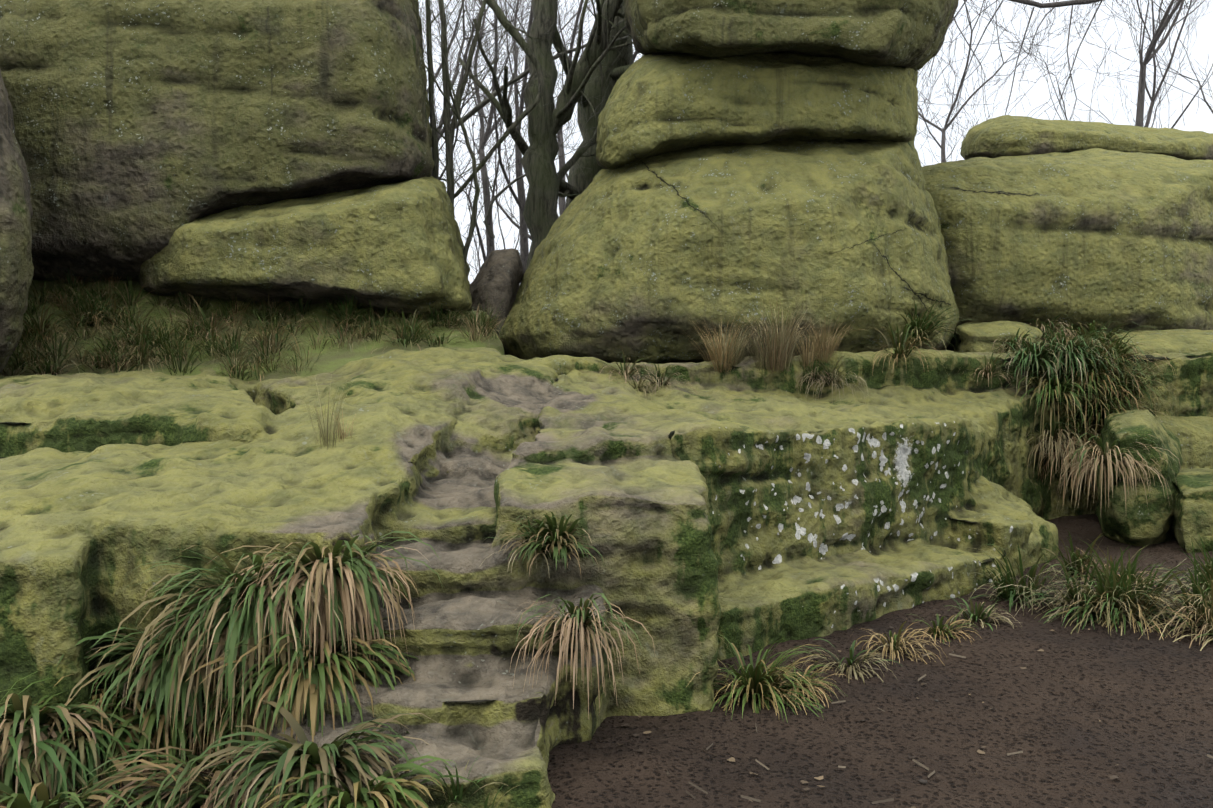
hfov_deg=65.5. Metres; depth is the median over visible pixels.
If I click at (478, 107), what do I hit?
pale limb tree
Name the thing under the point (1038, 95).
sky
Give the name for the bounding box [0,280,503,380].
grassy ground
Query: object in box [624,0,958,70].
boulder cap
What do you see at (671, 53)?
boulder
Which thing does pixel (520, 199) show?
distant trees
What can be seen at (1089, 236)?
boulder
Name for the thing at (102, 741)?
grass tufts
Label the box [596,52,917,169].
slab boulder
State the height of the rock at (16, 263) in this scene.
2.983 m
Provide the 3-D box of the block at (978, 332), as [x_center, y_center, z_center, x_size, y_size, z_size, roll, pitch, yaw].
[4.221,-0.563,10.078,0.929,0.677,1.950,1,2,22]
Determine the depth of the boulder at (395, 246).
8.03 m
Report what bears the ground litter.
on the ground path
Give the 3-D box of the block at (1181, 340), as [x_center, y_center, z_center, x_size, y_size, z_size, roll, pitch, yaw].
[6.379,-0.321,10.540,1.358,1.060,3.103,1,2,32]
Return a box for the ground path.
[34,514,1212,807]
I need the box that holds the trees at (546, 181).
[414,0,633,270]
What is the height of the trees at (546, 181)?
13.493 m
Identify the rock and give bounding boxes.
[0,69,33,372]
[0,345,1212,807]
[467,248,523,354]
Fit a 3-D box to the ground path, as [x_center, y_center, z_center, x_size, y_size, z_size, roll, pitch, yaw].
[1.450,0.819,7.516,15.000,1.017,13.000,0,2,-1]
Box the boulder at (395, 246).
[134,176,471,314]
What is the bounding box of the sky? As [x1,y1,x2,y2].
[418,0,1212,283]
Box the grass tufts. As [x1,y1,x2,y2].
[0,267,1212,807]
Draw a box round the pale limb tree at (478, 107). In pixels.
[455,1,633,238]
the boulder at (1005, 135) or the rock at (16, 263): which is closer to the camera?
the rock at (16, 263)
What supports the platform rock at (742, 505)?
on the ground
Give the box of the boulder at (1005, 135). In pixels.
[960,115,1212,159]
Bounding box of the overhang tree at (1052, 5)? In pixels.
[915,0,1212,165]
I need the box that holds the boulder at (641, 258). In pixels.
[499,139,958,363]
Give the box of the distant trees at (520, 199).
[420,0,1212,283]
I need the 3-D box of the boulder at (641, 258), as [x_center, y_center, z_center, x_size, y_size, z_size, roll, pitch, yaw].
[1.410,-1.650,10.153,5.250,2.933,3.807,0,2,-1]
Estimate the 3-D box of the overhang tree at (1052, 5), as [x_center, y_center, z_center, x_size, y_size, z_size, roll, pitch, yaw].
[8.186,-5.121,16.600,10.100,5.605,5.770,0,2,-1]
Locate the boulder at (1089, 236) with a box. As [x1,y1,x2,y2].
[922,148,1212,350]
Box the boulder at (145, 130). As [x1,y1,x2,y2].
[0,0,433,281]
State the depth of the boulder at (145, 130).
8.10 m
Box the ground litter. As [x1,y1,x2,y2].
[577,561,1212,807]

